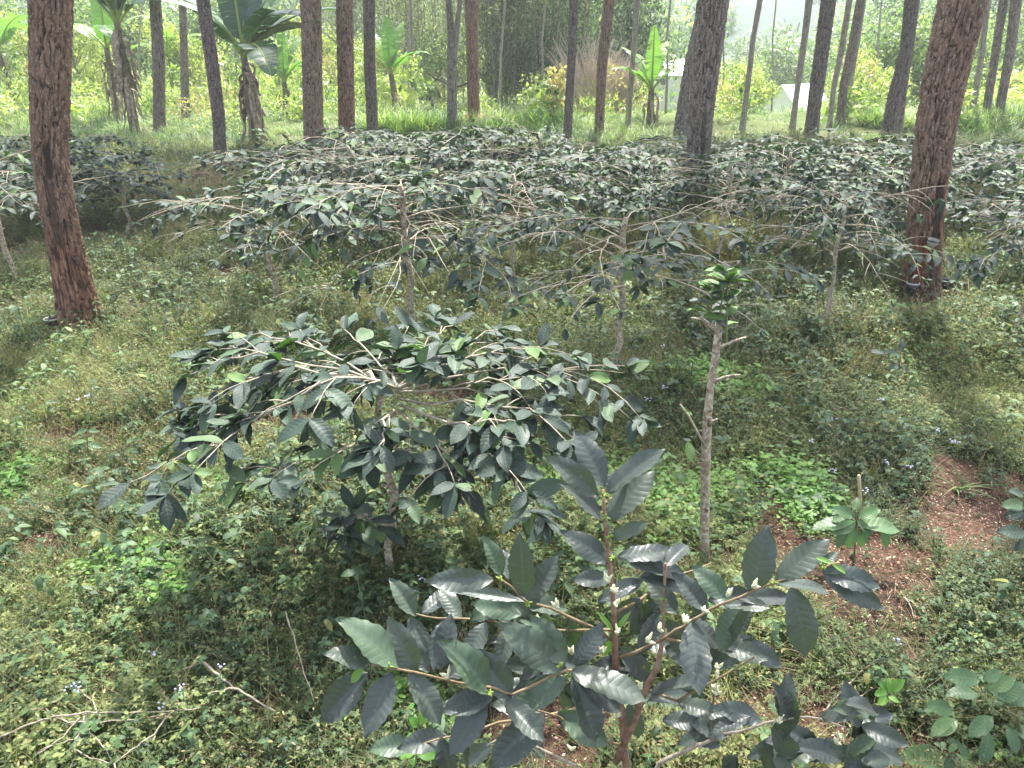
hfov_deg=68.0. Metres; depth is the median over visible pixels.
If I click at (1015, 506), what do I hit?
coffee sapling
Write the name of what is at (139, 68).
thin tree
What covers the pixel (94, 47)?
background tree
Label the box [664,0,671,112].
thin tree
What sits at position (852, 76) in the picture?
pine tree
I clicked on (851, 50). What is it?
pine tree
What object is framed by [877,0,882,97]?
thin tree
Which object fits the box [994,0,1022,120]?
pine tree
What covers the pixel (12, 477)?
clover
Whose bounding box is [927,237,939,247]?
sap pot
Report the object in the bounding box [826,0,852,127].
pine tree
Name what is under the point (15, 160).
coffee shrub
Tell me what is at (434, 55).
background tree
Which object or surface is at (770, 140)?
coffee shrub
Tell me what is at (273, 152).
coffee shrub
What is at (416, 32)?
thin tree
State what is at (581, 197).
coffee shrub
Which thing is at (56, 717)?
fallen branch
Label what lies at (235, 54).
thin tree
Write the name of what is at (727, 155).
coffee shrub
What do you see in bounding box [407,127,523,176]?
coffee shrub
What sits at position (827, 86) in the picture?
background tree
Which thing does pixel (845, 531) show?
coffee sapling
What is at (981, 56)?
pine tree
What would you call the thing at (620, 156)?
coffee shrub
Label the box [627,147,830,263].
coffee shrub
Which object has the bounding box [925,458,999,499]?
grass clump
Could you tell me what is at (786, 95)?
shed
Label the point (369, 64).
pine tree
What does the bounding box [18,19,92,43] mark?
banana plant
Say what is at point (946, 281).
sap pot
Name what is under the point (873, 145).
coffee shrub
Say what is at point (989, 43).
background tree
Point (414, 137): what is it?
coffee shrub
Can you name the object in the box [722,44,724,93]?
thin tree
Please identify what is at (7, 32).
banana plant
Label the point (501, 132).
coffee shrub
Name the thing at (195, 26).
background tree
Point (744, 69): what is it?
background tree
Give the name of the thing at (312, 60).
pine tree
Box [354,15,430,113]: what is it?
banana plant
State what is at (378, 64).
background tree
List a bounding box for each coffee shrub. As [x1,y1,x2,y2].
[0,130,136,198]
[0,140,106,284]
[0,142,84,223]
[0,173,35,210]
[34,135,187,231]
[97,303,660,570]
[111,158,378,305]
[170,134,385,243]
[241,154,581,342]
[251,138,376,210]
[255,135,453,253]
[268,123,419,184]
[323,126,537,252]
[336,127,471,193]
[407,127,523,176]
[413,122,563,206]
[431,160,622,274]
[446,188,827,376]
[471,115,617,207]
[496,143,664,254]
[550,141,698,217]
[578,140,737,239]
[609,134,728,197]
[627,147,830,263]
[686,145,817,221]
[712,139,877,253]
[733,133,880,219]
[744,181,967,326]
[762,142,959,235]
[810,128,956,218]
[820,147,979,263]
[864,130,999,189]
[900,124,1023,222]
[922,148,1023,336]
[944,157,1023,267]
[954,141,1023,193]
[956,150,1023,199]
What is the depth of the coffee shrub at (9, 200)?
7.62 m
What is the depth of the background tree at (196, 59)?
29.16 m
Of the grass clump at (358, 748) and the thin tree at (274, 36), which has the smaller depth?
the grass clump at (358, 748)
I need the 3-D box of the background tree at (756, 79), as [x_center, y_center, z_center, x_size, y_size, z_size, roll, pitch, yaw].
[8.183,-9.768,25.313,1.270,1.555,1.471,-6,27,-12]
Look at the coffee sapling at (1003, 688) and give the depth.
2.96 m
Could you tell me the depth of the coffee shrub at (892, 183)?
8.23 m
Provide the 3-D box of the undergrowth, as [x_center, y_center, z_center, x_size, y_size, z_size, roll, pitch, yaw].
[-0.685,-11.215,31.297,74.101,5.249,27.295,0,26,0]
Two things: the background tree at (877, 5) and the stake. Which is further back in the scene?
the background tree at (877, 5)
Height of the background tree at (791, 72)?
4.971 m
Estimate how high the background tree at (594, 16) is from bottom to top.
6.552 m
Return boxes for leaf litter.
[0,256,1023,767]
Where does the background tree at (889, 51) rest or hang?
on the ground at (790, 12)
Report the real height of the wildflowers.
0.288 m
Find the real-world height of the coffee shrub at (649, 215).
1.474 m
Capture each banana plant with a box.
[0,14,27,100]
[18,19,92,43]
[73,0,149,122]
[96,0,143,136]
[130,0,363,145]
[131,29,200,95]
[247,32,301,113]
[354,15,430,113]
[609,25,683,128]
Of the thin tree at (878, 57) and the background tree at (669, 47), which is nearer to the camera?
the thin tree at (878, 57)
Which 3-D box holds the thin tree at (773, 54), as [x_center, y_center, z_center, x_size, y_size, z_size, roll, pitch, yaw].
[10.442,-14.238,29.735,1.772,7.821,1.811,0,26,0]
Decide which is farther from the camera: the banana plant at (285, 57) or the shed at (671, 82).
the shed at (671, 82)
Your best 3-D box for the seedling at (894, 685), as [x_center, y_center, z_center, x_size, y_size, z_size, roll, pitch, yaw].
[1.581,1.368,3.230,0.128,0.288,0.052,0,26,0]
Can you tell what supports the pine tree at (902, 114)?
on the ground at (790, 12)
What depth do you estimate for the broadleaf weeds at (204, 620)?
4.48 m
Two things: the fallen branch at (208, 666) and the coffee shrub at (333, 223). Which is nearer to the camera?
the fallen branch at (208, 666)
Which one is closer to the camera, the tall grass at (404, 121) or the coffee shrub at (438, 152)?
the coffee shrub at (438, 152)
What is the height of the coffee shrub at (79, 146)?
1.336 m
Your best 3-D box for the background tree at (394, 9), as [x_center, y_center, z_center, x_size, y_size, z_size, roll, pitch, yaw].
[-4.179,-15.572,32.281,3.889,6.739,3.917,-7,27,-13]
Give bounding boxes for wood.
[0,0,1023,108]
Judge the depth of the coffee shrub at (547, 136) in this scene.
10.47 m
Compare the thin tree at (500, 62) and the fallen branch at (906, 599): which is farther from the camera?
the thin tree at (500, 62)
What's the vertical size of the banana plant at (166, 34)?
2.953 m
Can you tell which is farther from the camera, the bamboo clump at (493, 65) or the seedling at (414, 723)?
the bamboo clump at (493, 65)
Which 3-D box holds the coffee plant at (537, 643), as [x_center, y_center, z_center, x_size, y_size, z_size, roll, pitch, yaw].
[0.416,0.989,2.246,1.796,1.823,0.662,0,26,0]
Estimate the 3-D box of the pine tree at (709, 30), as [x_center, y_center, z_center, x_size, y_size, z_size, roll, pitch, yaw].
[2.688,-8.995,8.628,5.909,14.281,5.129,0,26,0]
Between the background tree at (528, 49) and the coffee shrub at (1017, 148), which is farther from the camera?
the background tree at (528, 49)
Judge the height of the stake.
0.410 m
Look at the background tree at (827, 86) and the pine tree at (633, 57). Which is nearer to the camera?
the pine tree at (633, 57)
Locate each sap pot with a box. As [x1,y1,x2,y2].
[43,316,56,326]
[906,281,919,295]
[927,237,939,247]
[942,277,954,288]
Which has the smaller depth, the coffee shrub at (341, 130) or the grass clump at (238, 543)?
the grass clump at (238, 543)
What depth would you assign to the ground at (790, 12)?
4.59 m
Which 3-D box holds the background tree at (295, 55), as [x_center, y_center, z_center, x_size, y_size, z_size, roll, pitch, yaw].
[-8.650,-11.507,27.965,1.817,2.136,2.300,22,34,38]
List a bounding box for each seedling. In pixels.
[70,411,101,454]
[399,713,435,767]
[874,677,904,709]
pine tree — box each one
[27,0,106,336]
[149,0,166,133]
[178,5,191,118]
[196,0,228,170]
[300,0,324,155]
[336,0,354,136]
[363,0,378,140]
[402,0,479,122]
[445,0,462,129]
[563,0,578,142]
[594,0,614,135]
[625,0,640,126]
[672,20,694,140]
[683,0,729,216]
[739,0,762,130]
[789,0,812,129]
[802,0,836,137]
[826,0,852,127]
[835,0,865,126]
[845,1,865,117]
[879,0,918,137]
[897,0,919,135]
[897,0,988,301]
[969,0,990,111]
[982,0,1008,117]
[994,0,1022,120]
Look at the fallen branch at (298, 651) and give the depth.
3.40 m
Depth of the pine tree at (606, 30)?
17.88 m
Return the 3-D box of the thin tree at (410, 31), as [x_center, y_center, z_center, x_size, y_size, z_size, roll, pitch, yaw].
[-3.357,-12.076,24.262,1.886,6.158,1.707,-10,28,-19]
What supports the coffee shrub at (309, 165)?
on the ground at (790, 12)
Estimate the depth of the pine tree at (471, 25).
18.94 m
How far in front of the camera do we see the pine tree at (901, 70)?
17.81 m
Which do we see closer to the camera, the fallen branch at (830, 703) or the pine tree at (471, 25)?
the fallen branch at (830, 703)
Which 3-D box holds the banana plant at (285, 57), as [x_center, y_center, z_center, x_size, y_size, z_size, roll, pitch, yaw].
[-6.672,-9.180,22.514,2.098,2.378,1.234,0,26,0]
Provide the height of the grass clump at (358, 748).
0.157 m
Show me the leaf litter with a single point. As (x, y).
(776, 562)
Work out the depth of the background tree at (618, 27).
29.88 m
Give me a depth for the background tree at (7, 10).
38.29 m
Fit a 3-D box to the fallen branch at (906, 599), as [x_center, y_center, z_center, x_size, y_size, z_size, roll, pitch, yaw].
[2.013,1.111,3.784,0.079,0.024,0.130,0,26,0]
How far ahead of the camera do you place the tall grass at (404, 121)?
19.04 m
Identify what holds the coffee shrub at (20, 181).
on the ground at (790, 12)
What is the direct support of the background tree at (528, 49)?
on the ground at (790, 12)
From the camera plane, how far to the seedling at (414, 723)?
2.88 m
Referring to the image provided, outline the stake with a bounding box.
[857,474,861,513]
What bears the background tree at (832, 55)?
on the ground at (790, 12)
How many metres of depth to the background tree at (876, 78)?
24.92 m
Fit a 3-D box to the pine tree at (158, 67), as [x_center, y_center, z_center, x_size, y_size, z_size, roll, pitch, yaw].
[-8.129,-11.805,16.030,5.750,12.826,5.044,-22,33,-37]
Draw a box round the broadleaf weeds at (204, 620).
[0,128,1023,767]
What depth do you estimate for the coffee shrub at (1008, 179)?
9.86 m
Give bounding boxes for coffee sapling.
[811,497,899,564]
[870,340,908,377]
[900,668,1023,767]
[996,488,1023,551]
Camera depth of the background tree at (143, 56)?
31.88 m
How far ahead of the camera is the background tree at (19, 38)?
30.84 m
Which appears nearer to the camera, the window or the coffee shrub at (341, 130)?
the coffee shrub at (341, 130)
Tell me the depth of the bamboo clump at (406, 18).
27.54 m
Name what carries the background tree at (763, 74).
on the ground at (790, 12)
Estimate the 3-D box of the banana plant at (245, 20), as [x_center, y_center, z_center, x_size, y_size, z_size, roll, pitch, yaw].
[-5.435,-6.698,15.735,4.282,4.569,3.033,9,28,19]
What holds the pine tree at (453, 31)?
on the ground at (790, 12)
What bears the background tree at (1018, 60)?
on the ground at (790, 12)
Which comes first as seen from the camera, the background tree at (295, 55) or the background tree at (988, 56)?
the background tree at (295, 55)
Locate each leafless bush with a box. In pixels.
[539,27,640,115]
[590,50,645,110]
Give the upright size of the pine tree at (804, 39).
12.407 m
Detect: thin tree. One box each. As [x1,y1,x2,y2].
[138,2,142,74]
[233,47,236,101]
[234,14,289,106]
[383,0,388,98]
[407,0,412,102]
[415,0,419,96]
[498,0,505,109]
[541,0,546,103]
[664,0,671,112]
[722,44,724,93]
[770,0,776,112]
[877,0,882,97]
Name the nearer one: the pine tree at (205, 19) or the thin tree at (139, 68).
the pine tree at (205, 19)
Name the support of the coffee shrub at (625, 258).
on the ground at (790, 12)
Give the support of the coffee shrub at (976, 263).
on the ground at (790, 12)
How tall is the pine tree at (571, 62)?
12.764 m
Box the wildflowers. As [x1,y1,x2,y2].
[1,250,1018,766]
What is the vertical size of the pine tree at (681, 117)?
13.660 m
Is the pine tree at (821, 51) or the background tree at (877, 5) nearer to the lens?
the pine tree at (821, 51)
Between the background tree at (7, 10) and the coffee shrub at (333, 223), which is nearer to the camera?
the coffee shrub at (333, 223)
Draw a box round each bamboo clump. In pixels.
[357,0,465,102]
[419,0,563,109]
[461,0,579,104]
[501,0,612,108]
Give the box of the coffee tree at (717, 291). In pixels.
[680,263,752,563]
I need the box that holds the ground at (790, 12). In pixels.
[0,0,1023,767]
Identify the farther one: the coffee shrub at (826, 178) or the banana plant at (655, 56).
the banana plant at (655, 56)
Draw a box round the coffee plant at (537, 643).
[319,429,909,767]
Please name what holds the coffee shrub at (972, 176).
on the ground at (790, 12)
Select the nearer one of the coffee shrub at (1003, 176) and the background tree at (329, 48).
the coffee shrub at (1003, 176)
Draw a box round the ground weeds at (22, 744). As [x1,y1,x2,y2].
[0,116,1023,767]
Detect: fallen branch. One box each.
[0,688,199,767]
[182,657,275,711]
[285,611,313,700]
[826,659,884,709]
[903,597,926,617]
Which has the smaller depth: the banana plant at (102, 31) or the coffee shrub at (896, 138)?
the coffee shrub at (896, 138)
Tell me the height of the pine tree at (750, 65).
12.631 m
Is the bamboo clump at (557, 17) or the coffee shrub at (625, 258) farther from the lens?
the bamboo clump at (557, 17)
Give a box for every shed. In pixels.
[636,59,684,110]
[763,83,826,112]
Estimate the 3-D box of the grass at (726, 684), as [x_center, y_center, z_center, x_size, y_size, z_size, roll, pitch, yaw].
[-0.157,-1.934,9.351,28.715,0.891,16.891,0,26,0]
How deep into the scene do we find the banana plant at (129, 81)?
17.84 m
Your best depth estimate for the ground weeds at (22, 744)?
5.00 m
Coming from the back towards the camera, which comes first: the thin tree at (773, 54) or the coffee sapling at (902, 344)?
the thin tree at (773, 54)
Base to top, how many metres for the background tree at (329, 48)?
3.577 m
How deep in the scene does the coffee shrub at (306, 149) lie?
10.48 m
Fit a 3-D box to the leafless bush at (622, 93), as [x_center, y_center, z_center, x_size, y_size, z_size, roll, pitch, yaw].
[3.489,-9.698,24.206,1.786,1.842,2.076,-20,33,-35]
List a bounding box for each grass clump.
[199,514,267,556]
[340,723,408,767]
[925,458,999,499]
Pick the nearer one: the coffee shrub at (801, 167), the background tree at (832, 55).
the coffee shrub at (801, 167)
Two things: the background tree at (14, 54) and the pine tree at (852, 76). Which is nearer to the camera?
the pine tree at (852, 76)
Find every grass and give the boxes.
[0,88,1023,172]
[0,122,1023,767]
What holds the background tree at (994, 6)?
on the ground at (790, 12)
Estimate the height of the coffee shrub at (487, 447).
1.448 m
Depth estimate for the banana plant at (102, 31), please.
20.11 m
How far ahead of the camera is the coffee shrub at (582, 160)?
8.76 m
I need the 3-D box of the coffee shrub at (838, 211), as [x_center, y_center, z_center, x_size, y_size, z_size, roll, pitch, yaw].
[2.882,-1.057,6.705,1.795,1.548,1.858,9,28,19]
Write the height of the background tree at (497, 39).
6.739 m
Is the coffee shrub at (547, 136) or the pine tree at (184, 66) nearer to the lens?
the coffee shrub at (547, 136)
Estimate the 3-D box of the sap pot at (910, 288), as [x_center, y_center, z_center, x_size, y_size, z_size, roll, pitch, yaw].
[4.164,-0.994,7.906,0.135,0.139,0.135,0,26,0]
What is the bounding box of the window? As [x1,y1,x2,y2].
[657,78,665,85]
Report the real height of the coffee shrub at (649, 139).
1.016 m
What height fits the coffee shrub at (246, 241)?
1.432 m
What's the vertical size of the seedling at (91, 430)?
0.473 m
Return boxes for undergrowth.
[0,46,1023,134]
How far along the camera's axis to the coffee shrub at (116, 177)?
10.00 m
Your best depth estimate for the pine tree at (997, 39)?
19.90 m
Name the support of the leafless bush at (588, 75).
on the ground at (790, 12)
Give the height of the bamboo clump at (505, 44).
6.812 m
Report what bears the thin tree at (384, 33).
on the ground at (790, 12)
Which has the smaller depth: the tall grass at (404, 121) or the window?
the tall grass at (404, 121)
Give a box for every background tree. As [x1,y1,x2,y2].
[0,0,27,87]
[0,4,25,91]
[0,8,27,81]
[71,23,116,99]
[73,0,163,86]
[125,8,229,89]
[164,0,250,86]
[248,43,301,93]
[279,4,363,90]
[321,0,382,88]
[355,35,404,97]
[375,0,445,77]
[413,18,466,100]
[456,0,547,104]
[480,0,578,102]
[503,0,618,104]
[557,0,668,101]
[562,0,691,110]
[637,26,686,58]
[718,58,771,112]
[726,57,774,112]
[734,67,781,112]
[753,39,812,99]
[821,68,842,111]
[827,0,931,108]
[853,48,891,100]
[855,0,934,108]
[861,0,935,109]
[909,11,1007,108]
[914,20,1018,108]
[975,6,1023,91]
[984,0,1023,92]
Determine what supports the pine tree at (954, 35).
on the ground at (790, 12)
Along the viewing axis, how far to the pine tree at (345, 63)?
15.71 m
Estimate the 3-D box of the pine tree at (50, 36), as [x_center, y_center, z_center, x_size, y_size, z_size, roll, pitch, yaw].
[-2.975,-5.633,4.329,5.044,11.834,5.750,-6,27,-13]
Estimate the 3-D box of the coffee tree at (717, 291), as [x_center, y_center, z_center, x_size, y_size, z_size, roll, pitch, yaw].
[0.929,0.268,3.726,0.299,1.742,0.214,0,26,0]
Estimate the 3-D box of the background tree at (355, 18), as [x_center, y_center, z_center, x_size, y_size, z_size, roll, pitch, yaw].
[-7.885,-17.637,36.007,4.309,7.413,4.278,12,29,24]
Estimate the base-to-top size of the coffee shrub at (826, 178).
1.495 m
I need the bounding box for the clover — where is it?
[0,253,1023,765]
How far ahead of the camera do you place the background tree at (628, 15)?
26.80 m

